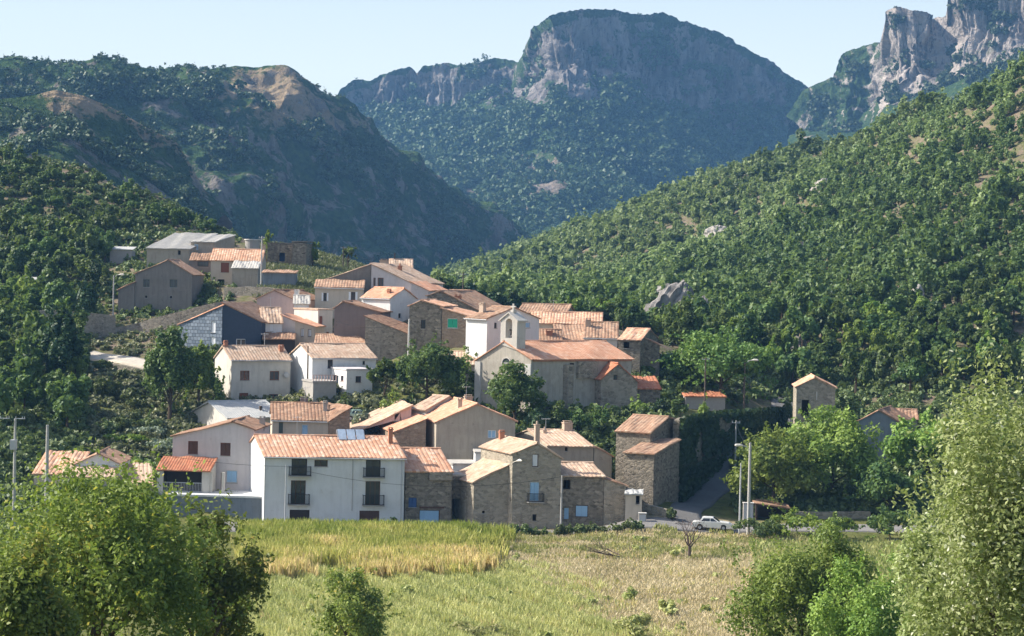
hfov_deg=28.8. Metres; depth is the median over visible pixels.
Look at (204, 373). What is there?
lime tree
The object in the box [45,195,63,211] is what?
ridge oak
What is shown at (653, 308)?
hillside oak
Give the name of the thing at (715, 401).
garden shed
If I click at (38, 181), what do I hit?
ridge oak
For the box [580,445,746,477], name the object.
cable
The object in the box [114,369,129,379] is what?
thicket bush
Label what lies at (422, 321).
window
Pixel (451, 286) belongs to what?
evergreen tree
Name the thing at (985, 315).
hillside tree
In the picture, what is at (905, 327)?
hillside oak
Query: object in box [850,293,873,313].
hillside oak
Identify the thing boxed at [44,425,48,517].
utility pole
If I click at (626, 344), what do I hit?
window
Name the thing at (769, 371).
hillside bush
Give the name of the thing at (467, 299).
dark stone house
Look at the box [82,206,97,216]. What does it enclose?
scrub bush
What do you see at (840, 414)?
bush
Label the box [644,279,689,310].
rock
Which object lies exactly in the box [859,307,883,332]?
hillside oak
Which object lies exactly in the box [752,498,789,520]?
garage
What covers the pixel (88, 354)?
thicket tree
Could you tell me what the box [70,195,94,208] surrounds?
ridge oak
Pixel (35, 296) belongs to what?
thicket tree
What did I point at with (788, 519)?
bush
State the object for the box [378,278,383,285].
window
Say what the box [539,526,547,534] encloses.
hedge shrub
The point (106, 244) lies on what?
thicket tree
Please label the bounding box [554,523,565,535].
hedge shrub
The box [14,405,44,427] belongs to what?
thicket bush
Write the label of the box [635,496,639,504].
window
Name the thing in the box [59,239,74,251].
thicket tree
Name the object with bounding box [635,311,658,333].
hillside oak
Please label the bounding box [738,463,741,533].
utility pole
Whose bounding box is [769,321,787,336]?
hillside oak
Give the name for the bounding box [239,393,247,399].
window
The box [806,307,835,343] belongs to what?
hillside oak
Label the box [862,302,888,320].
hillside tree
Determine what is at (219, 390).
bush
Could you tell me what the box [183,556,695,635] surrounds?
green crop
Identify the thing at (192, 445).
window
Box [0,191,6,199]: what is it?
ridge oak
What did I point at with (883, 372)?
hillside bush
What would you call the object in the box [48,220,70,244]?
thicket tree
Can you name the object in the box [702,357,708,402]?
utility pole
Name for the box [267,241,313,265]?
long ruin
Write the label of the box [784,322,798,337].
hillside tree
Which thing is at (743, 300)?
hillside oak
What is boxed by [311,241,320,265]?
poplar tree
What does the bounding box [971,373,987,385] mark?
hillside bush
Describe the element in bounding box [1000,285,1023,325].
hillside oak
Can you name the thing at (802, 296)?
hillside tree
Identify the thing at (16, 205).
ridge oak
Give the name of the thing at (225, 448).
window
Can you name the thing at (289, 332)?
orange roof house
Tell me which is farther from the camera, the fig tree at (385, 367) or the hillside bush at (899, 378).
the hillside bush at (899, 378)
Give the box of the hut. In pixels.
[625,488,642,520]
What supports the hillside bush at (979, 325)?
on the ground at (720, 509)
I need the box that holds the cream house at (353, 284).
[314,259,447,318]
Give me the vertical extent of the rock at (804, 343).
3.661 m
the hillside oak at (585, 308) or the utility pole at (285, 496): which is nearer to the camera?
the utility pole at (285, 496)
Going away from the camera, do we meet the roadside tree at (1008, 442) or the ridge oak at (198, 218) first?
the roadside tree at (1008, 442)
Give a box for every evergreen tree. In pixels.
[439,276,464,289]
[464,281,486,296]
[487,290,509,305]
[507,290,522,307]
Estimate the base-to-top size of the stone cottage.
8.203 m
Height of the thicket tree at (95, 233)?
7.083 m
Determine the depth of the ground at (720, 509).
294.79 m
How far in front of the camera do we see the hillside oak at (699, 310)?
333.06 m
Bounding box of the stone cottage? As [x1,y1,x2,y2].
[792,373,836,423]
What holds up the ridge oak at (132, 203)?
on the ground at (720, 509)
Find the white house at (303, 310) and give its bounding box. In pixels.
[293,294,333,332]
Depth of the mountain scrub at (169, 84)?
1228.49 m
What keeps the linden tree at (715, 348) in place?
on the ground at (720, 509)
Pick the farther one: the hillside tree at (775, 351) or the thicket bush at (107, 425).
the hillside tree at (775, 351)
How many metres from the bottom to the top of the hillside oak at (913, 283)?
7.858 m
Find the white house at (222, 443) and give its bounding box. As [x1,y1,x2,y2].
[156,415,271,519]
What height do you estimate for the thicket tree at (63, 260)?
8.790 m
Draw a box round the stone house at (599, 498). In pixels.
[560,461,628,526]
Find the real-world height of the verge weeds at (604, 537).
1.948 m
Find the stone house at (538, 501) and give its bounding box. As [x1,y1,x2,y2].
[478,421,563,528]
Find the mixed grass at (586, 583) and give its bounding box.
[225,528,806,635]
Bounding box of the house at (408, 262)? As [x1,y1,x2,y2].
[389,253,412,267]
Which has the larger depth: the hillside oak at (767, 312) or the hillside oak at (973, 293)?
the hillside oak at (767, 312)
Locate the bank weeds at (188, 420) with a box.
[79,315,448,491]
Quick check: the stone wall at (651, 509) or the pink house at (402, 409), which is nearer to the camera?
the stone wall at (651, 509)
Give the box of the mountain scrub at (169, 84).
[0,51,531,272]
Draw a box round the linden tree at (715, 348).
[650,323,784,402]
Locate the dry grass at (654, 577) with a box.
[498,527,804,635]
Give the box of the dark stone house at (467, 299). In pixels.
[425,289,502,311]
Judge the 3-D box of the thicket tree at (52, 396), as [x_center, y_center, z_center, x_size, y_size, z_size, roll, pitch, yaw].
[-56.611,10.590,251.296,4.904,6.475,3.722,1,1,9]
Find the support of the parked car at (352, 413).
on the ground at (720, 509)
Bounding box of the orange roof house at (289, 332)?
[259,301,325,353]
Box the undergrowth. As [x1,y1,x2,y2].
[0,156,1023,546]
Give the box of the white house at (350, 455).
[249,416,406,521]
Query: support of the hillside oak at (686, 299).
on the ground at (720, 509)
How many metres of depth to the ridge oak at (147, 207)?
411.29 m
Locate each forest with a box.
[355,12,801,236]
[795,0,1023,134]
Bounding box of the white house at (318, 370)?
[289,343,377,401]
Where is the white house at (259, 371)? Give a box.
[213,333,292,399]
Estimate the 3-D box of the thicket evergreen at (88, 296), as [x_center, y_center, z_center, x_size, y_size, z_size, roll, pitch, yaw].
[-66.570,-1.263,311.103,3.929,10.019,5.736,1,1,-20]
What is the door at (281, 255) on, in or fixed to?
in the long ruin
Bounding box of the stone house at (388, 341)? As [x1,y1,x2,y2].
[363,314,407,363]
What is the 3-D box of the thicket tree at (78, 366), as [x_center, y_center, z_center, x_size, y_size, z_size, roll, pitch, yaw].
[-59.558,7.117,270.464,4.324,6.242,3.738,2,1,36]
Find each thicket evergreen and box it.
[8,351,31,357]
[34,303,54,309]
[44,350,65,373]
[69,206,83,222]
[71,239,89,266]
[72,279,99,312]
[84,257,101,292]
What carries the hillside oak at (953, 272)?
on the ground at (720, 509)
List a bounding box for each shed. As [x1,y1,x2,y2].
[110,246,136,263]
[262,269,298,286]
[682,391,726,410]
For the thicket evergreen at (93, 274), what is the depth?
331.23 m
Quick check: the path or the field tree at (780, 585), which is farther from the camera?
the path
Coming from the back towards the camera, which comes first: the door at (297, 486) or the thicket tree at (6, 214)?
the thicket tree at (6, 214)
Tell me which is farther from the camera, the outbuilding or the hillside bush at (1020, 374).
the hillside bush at (1020, 374)
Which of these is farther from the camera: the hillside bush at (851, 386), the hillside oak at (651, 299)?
the hillside oak at (651, 299)
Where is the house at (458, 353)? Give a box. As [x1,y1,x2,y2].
[438,350,475,389]
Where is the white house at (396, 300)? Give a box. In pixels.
[360,286,417,321]
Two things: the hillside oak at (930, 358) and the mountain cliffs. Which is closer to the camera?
the hillside oak at (930, 358)
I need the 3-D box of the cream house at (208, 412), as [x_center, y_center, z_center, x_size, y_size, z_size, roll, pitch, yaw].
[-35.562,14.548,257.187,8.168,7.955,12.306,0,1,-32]
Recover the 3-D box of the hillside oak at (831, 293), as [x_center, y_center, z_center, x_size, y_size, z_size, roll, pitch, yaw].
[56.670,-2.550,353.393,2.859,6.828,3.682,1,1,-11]
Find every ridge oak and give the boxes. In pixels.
[0,141,14,149]
[0,163,7,174]
[0,169,19,187]
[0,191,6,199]
[2,147,15,160]
[7,159,32,175]
[9,207,21,219]
[11,152,30,164]
[12,202,20,213]
[15,145,26,156]
[16,202,39,216]
[19,176,42,195]
[21,174,42,187]
[25,195,46,210]
[26,164,41,176]
[29,149,41,165]
[38,165,56,181]
[44,183,58,206]
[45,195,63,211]
[51,167,66,185]
[52,163,61,172]
[61,188,76,197]
[65,167,84,179]
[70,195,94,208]
[90,203,107,211]
[91,168,105,183]
[107,190,122,204]
[114,204,126,216]
[114,213,122,230]
[118,187,140,204]
[119,176,134,192]
[120,216,136,231]
[125,204,139,221]
[127,200,142,212]
[139,205,160,213]
[145,197,159,205]
[148,200,167,226]
[164,202,181,213]
[169,205,188,222]
[169,207,186,228]
[186,212,196,224]
[191,212,203,229]
[196,216,216,229]
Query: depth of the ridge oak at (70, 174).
434.37 m
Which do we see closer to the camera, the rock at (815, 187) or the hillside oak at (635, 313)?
the hillside oak at (635, 313)
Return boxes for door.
[279,253,284,260]
[279,422,282,432]
[290,510,309,521]
[291,459,306,474]
[291,480,305,503]
[359,511,378,520]
[365,481,379,504]
[366,460,380,475]
[419,510,439,522]
[452,499,454,514]
[529,482,538,500]
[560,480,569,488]
[564,508,568,518]
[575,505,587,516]
[639,515,645,520]
[744,504,752,525]
[758,505,786,517]
[801,400,808,415]
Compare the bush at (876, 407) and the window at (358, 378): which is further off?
the bush at (876, 407)
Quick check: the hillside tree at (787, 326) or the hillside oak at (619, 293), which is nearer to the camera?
the hillside tree at (787, 326)
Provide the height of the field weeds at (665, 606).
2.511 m
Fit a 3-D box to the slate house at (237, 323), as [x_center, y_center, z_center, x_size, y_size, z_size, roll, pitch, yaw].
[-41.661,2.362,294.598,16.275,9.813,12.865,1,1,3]
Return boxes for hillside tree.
[561,296,580,311]
[595,298,617,320]
[650,302,673,333]
[727,309,765,332]
[766,335,784,363]
[776,325,798,353]
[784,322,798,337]
[787,291,810,313]
[836,318,870,345]
[862,300,879,313]
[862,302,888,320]
[863,303,900,321]
[863,328,870,349]
[869,325,896,350]
[884,331,894,342]
[893,329,921,357]
[913,292,939,307]
[920,363,931,376]
[969,306,994,322]
[974,309,1006,325]
[975,330,1007,355]
[1011,276,1023,293]
[1015,341,1022,365]
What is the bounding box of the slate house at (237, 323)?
[177,301,265,348]
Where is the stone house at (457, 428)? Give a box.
[378,386,517,459]
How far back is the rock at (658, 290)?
385.65 m
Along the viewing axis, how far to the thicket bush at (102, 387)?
265.29 m
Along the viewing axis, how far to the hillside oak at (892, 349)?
299.08 m
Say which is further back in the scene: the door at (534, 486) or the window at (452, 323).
the window at (452, 323)
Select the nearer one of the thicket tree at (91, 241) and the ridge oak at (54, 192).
the thicket tree at (91, 241)
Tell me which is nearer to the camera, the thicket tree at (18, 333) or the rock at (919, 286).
the thicket tree at (18, 333)
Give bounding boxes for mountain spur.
[0,90,232,231]
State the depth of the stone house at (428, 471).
223.21 m
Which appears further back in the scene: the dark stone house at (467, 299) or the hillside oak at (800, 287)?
the hillside oak at (800, 287)
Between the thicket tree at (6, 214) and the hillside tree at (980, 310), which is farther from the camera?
the thicket tree at (6, 214)
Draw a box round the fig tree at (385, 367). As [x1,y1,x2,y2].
[366,356,405,394]
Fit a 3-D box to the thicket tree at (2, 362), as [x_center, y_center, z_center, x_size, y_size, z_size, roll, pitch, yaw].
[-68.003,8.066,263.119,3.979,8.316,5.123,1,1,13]
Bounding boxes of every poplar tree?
[263,229,273,247]
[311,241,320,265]
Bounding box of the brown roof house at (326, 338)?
[314,333,364,342]
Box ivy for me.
[678,406,790,502]
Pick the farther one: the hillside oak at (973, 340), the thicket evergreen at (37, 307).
the hillside oak at (973, 340)
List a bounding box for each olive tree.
[878,274,1023,635]
[879,463,990,635]
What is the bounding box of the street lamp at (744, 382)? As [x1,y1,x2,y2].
[743,359,758,408]
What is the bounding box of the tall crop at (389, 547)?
[233,516,516,579]
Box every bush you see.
[2,159,10,165]
[5,188,17,195]
[11,430,24,436]
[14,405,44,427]
[21,174,33,180]
[38,160,48,170]
[57,185,66,195]
[73,191,91,198]
[74,173,90,186]
[79,208,92,220]
[81,406,95,417]
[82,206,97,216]
[83,344,92,350]
[84,181,98,191]
[90,359,113,368]
[93,376,122,397]
[94,417,119,433]
[99,273,112,288]
[103,430,149,441]
[104,188,122,202]
[110,414,134,430]
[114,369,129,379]
[119,387,146,399]
[124,425,166,433]
[125,394,147,408]
[126,409,147,419]
[132,416,162,427]
[132,457,154,465]
[135,377,144,388]
[136,216,151,226]
[139,208,148,219]
[144,224,156,234]
[146,437,172,449]
[159,224,171,231]
[205,225,227,233]
[209,366,219,399]
[214,375,225,399]
[339,391,352,409]
[351,396,369,423]
[379,386,399,408]
[447,620,520,635]
[460,345,471,381]
[518,408,549,430]
[543,399,568,424]
[563,408,589,430]
[586,403,609,429]
[612,405,628,416]
[612,613,651,635]
[629,394,648,409]
[648,396,672,411]
[663,337,680,346]
[666,507,676,519]
[670,397,688,416]
[697,392,709,412]
[731,517,786,541]
[759,360,774,375]
[766,321,779,329]
[769,507,819,534]
[771,369,790,384]
[775,371,797,379]
[782,392,792,426]
[800,331,820,343]
[809,511,875,538]
[816,400,848,424]
[829,366,843,377]
[831,371,851,382]
[837,388,861,423]
[843,384,863,390]
[854,381,871,386]
[854,506,920,540]
[861,398,895,416]
[872,364,890,377]
[872,378,888,389]
[889,370,909,387]
[900,316,906,322]
[900,396,931,414]
[918,372,941,389]
[924,290,930,299]
[938,376,962,390]
[946,301,956,308]
[953,297,961,303]
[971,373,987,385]
[975,323,982,329]
[1004,316,1013,331]
[1005,330,1023,343]
[1007,372,1023,390]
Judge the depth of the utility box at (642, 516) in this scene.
217.94 m
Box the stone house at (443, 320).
[407,299,476,352]
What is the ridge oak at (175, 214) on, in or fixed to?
on the ground at (720, 509)
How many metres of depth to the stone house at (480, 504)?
222.26 m
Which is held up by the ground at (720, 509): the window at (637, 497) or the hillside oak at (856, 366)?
the hillside oak at (856, 366)
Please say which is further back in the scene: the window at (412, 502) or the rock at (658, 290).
the rock at (658, 290)
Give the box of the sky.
[0,0,947,95]
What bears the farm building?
on the ground at (720, 509)
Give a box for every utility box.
[638,512,646,520]
[742,502,753,525]
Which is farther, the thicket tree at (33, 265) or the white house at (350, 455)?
the thicket tree at (33, 265)
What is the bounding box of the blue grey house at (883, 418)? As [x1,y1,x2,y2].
[858,405,918,459]
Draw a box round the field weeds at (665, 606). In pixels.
[250,531,774,635]
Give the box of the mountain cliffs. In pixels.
[786,0,1023,145]
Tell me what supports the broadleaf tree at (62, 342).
on the ground at (720, 509)
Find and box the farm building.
[145,232,235,277]
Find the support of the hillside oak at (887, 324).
on the ground at (720, 509)
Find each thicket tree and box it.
[0,204,18,242]
[0,229,29,261]
[0,260,4,269]
[0,262,16,282]
[0,280,24,311]
[0,294,23,312]
[0,302,25,330]
[0,322,10,341]
[0,323,17,362]
[0,356,37,403]
[0,357,16,367]
[0,375,15,412]
[5,244,30,271]
[5,275,23,294]
[7,271,25,278]
[7,284,17,300]
[8,305,43,354]
[8,356,40,377]
[10,215,42,239]
[10,370,43,407]
[11,297,31,312]
[12,293,34,311]
[12,333,44,375]
[13,266,44,293]
[19,238,48,257]
[19,280,43,296]
[22,311,51,360]
[23,280,42,309]
[24,249,45,276]
[25,218,60,248]
[34,368,62,403]
[37,258,66,281]
[40,230,59,256]
[40,240,80,274]
[40,278,78,309]
[41,206,79,250]
[45,376,83,410]
[46,386,83,426]
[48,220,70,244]
[50,296,70,309]
[57,373,91,407]
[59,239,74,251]
[60,348,88,376]
[66,224,89,241]
[66,305,89,338]
[70,215,106,256]
[72,249,102,281]
[82,347,90,367]
[84,254,109,278]
[86,224,102,238]
[89,202,115,231]
[92,227,114,240]
[98,231,113,262]
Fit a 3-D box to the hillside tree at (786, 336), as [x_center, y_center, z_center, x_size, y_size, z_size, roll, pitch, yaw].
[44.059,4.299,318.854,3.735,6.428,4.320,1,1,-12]
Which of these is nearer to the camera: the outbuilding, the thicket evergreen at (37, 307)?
the outbuilding
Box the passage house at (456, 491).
[451,471,466,520]
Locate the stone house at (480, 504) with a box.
[454,458,509,524]
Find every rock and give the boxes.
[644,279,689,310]
[656,282,693,295]
[703,224,726,237]
[790,336,807,348]
[810,178,826,191]
[911,284,924,295]
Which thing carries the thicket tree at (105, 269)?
on the ground at (720, 509)
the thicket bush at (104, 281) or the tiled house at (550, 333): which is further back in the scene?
the thicket bush at (104, 281)
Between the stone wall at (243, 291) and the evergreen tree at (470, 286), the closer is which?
the stone wall at (243, 291)
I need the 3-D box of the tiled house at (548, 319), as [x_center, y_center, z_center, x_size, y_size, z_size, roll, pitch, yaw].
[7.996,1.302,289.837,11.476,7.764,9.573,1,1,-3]
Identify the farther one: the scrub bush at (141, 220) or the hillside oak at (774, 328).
the scrub bush at (141, 220)
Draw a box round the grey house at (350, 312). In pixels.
[333,300,392,338]
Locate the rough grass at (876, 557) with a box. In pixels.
[748,536,1023,635]
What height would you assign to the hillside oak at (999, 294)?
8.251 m
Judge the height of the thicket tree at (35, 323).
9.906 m
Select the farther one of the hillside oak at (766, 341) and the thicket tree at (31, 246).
the thicket tree at (31, 246)
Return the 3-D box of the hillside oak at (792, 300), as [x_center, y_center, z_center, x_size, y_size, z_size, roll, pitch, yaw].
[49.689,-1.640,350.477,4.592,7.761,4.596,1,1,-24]
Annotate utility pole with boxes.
[0,416,24,525]
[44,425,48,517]
[260,236,264,283]
[284,468,285,519]
[407,319,409,355]
[460,272,465,288]
[560,475,562,523]
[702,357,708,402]
[732,420,739,465]
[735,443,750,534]
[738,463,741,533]
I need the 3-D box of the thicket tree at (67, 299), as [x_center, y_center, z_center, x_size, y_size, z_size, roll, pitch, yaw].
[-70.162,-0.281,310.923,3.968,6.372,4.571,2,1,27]
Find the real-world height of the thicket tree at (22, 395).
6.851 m
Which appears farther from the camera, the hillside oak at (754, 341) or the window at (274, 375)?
the hillside oak at (754, 341)
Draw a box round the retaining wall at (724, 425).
[673,416,745,492]
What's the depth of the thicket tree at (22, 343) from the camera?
267.54 m
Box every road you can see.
[215,517,968,535]
[670,392,792,524]
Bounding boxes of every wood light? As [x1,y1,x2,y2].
[430,50,1023,308]
[432,86,946,281]
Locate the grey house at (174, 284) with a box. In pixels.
[116,259,204,314]
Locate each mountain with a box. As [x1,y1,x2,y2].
[0,56,532,276]
[338,9,807,232]
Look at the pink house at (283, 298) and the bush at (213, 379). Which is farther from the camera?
the pink house at (283, 298)
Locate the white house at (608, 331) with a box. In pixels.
[583,318,618,347]
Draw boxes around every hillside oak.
[555,287,582,307]
[575,301,593,311]
[590,296,621,327]
[605,291,626,307]
[606,285,633,307]
[609,305,634,330]
[619,294,646,329]
[629,320,651,327]
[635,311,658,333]
[642,290,655,307]
[648,303,664,334]
[649,303,675,336]
[658,296,701,350]
[662,305,685,344]
[675,296,703,309]
[687,288,714,324]
[688,312,712,341]
[691,296,719,307]
[700,323,726,335]
[702,303,732,335]
[702,304,726,323]
[718,317,743,343]
[723,286,751,317]
[732,304,762,341]
[749,326,759,344]
[752,300,779,329]
[755,316,767,340]
[759,329,780,346]
[767,288,788,318]
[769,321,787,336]
[775,342,812,386]
[780,307,803,323]
[781,287,807,312]
[786,301,820,349]
[791,274,816,314]
[797,351,831,379]
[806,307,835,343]
[807,325,841,357]
[811,354,831,368]
[814,295,852,329]
[826,285,835,298]
[831,295,866,334]
[834,286,846,300]
[839,292,852,321]
[840,337,882,393]
[841,279,865,301]
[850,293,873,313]
[854,337,865,359]
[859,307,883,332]
[865,275,895,303]
[866,343,889,368]
[870,265,898,291]
[876,333,914,369]
[878,289,908,315]
[879,314,899,336]
[888,317,927,346]
[891,316,917,335]
[891,355,922,390]
[894,297,906,315]
[894,336,926,383]
[898,287,916,308]
[900,274,922,298]
[905,297,928,323]
[911,321,935,354]
[924,292,953,330]
[925,338,965,375]
[930,337,971,375]
[932,284,951,307]
[934,325,957,348]
[936,261,968,299]
[937,302,969,340]
[941,279,968,302]
[942,338,981,381]
[951,302,979,322]
[955,319,977,349]
[957,253,986,274]
[962,279,983,302]
[962,283,982,304]
[965,263,989,283]
[967,332,982,350]
[968,283,1013,318]
[971,301,992,326]
[974,274,995,293]
[977,317,1006,345]
[979,335,998,361]
[980,359,1008,382]
[982,333,1019,384]
[985,256,1011,286]
[985,278,1017,310]
[987,296,1010,319]
[988,311,1011,335]
[991,256,1020,280]
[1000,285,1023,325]
[1007,269,1023,283]
[1012,336,1022,344]
[1015,338,1023,360]
[1017,304,1023,321]
[1020,349,1023,370]
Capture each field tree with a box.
[715,497,882,635]
[801,542,910,635]
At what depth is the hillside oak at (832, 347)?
311.89 m
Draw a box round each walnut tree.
[0,436,255,635]
[0,506,82,635]
[154,487,274,635]
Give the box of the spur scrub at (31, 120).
[0,101,216,224]
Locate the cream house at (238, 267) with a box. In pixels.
[210,244,266,286]
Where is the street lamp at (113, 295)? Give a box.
[112,274,123,314]
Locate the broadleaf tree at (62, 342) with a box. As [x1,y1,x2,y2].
[28,295,92,368]
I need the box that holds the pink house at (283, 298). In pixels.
[255,289,314,313]
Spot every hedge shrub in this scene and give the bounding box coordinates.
[505,523,520,534]
[518,523,532,534]
[528,526,539,535]
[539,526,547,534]
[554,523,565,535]
[560,523,573,535]
[573,523,589,533]
[585,521,598,532]
[597,525,609,531]
[610,522,625,531]
[621,517,636,530]
[630,520,644,531]
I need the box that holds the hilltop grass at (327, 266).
[251,241,364,307]
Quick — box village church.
[473,304,661,412]
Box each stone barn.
[614,414,675,482]
[622,438,681,505]
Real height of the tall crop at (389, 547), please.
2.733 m
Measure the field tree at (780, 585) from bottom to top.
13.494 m
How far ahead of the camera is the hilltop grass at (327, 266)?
348.34 m
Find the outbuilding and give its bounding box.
[447,449,480,470]
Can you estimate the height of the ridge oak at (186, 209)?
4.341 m
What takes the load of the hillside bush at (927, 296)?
on the ground at (720, 509)
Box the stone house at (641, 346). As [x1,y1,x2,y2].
[617,327,661,376]
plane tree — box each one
[394,333,469,402]
[483,359,550,423]
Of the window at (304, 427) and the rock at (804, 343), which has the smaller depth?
the window at (304, 427)
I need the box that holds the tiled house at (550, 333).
[539,328,562,339]
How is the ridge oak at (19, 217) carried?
on the ground at (720, 509)
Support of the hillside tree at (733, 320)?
on the ground at (720, 509)
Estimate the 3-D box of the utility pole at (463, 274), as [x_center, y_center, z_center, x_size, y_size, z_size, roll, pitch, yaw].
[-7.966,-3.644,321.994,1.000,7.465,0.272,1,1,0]
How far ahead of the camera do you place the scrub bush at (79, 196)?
418.61 m
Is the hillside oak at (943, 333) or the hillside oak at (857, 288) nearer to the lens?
the hillside oak at (943, 333)
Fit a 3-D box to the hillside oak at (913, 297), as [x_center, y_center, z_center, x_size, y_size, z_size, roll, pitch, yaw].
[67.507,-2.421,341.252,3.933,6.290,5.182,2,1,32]
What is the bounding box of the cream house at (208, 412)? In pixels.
[191,399,270,433]
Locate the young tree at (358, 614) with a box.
[302,565,403,635]
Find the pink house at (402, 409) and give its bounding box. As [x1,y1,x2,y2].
[350,394,452,433]
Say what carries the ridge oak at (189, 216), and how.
on the ground at (720, 509)
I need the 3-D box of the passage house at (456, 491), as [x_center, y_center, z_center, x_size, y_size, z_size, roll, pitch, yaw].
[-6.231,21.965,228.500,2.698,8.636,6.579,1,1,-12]
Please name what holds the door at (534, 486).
in the stone house at (538, 501)
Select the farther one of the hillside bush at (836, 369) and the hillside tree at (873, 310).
the hillside tree at (873, 310)
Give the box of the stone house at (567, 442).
[515,418,613,477]
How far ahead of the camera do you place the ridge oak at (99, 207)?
407.18 m
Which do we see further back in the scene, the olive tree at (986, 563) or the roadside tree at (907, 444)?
the roadside tree at (907, 444)
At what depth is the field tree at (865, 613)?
107.94 m
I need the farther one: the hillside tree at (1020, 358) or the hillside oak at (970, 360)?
the hillside tree at (1020, 358)
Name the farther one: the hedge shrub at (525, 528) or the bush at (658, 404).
the bush at (658, 404)
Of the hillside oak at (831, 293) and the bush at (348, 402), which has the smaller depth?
the bush at (348, 402)
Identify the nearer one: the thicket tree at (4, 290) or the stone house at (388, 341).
the stone house at (388, 341)
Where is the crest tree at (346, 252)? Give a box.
[341,246,356,267]
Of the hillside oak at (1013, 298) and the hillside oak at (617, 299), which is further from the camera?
the hillside oak at (617, 299)
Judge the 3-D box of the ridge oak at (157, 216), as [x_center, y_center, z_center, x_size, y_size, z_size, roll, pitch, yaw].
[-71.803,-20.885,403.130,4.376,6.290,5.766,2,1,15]
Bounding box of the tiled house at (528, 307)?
[519,303,575,313]
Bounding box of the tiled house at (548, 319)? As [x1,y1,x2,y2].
[531,300,602,327]
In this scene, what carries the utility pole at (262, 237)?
on the ground at (720, 509)
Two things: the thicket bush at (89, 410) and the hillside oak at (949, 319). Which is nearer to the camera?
the thicket bush at (89, 410)
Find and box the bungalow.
[32,446,152,489]
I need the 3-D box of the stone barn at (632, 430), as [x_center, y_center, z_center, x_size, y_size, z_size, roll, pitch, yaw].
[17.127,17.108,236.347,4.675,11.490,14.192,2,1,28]
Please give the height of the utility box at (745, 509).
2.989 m
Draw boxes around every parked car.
[350,409,362,420]
[691,516,731,530]
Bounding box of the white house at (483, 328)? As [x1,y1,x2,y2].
[463,302,540,357]
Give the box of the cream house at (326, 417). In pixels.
[269,396,352,434]
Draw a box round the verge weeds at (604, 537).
[491,522,929,559]
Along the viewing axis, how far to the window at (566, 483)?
223.60 m
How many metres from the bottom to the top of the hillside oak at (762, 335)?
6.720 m
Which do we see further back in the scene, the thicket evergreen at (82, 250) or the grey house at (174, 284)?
the thicket evergreen at (82, 250)
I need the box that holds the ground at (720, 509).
[0,75,1023,635]
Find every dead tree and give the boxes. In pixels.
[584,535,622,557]
[676,518,710,555]
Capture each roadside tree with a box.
[719,421,826,518]
[783,403,888,501]
[845,455,927,513]
[879,405,968,476]
[931,408,1023,484]
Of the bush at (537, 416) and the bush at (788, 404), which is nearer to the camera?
the bush at (537, 416)
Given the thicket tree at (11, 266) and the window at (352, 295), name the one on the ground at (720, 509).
the thicket tree at (11, 266)
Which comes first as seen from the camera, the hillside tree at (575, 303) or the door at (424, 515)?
the door at (424, 515)
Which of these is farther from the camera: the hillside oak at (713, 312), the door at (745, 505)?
the hillside oak at (713, 312)
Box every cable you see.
[50,427,285,466]
[286,466,557,486]
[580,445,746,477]
[756,447,921,484]
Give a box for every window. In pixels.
[143,279,149,287]
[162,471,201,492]
[169,279,176,287]
[187,441,197,454]
[197,261,208,266]
[210,321,215,332]
[210,337,214,344]
[220,263,228,272]
[220,443,230,456]
[226,470,237,483]
[236,339,244,344]
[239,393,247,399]
[240,371,249,380]
[269,371,279,380]
[302,425,307,433]
[314,460,327,466]
[322,293,327,300]
[327,360,332,368]
[349,292,357,299]
[356,376,360,381]
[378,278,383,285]
[408,498,416,507]
[421,320,425,328]
[447,318,457,328]
[487,430,496,438]
[501,357,510,365]
[532,454,538,467]
[623,342,629,348]
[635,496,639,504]
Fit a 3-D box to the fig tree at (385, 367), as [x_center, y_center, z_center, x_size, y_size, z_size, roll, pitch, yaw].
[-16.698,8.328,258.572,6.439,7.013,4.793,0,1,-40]
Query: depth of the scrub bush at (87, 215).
396.01 m
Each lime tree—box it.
[141,323,201,419]
[181,339,224,400]
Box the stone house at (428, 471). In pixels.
[401,447,453,522]
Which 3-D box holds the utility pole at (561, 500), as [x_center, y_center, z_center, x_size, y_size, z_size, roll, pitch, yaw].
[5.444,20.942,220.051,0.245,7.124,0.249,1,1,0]
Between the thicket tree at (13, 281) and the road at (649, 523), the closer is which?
the road at (649, 523)
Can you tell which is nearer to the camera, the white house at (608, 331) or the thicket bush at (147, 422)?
the thicket bush at (147, 422)
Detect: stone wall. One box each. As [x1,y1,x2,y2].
[40,310,115,337]
[91,360,142,371]
[116,301,222,334]
[223,286,275,297]
[642,503,666,516]
[794,511,870,518]
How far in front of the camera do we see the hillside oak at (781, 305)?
354.08 m
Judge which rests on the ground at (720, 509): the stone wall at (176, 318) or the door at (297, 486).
the stone wall at (176, 318)
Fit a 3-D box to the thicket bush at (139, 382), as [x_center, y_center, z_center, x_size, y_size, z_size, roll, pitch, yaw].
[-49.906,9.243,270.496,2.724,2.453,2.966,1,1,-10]
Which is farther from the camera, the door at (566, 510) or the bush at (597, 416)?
the bush at (597, 416)
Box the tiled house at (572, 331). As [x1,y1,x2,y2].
[553,324,583,339]
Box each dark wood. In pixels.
[440,90,949,281]
[450,65,1023,320]
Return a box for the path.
[90,351,144,367]
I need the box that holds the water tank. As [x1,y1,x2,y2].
[244,239,260,248]
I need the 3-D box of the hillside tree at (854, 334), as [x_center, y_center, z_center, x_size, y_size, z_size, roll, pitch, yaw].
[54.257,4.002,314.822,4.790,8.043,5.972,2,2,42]
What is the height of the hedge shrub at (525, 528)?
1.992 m
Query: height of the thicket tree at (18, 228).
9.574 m

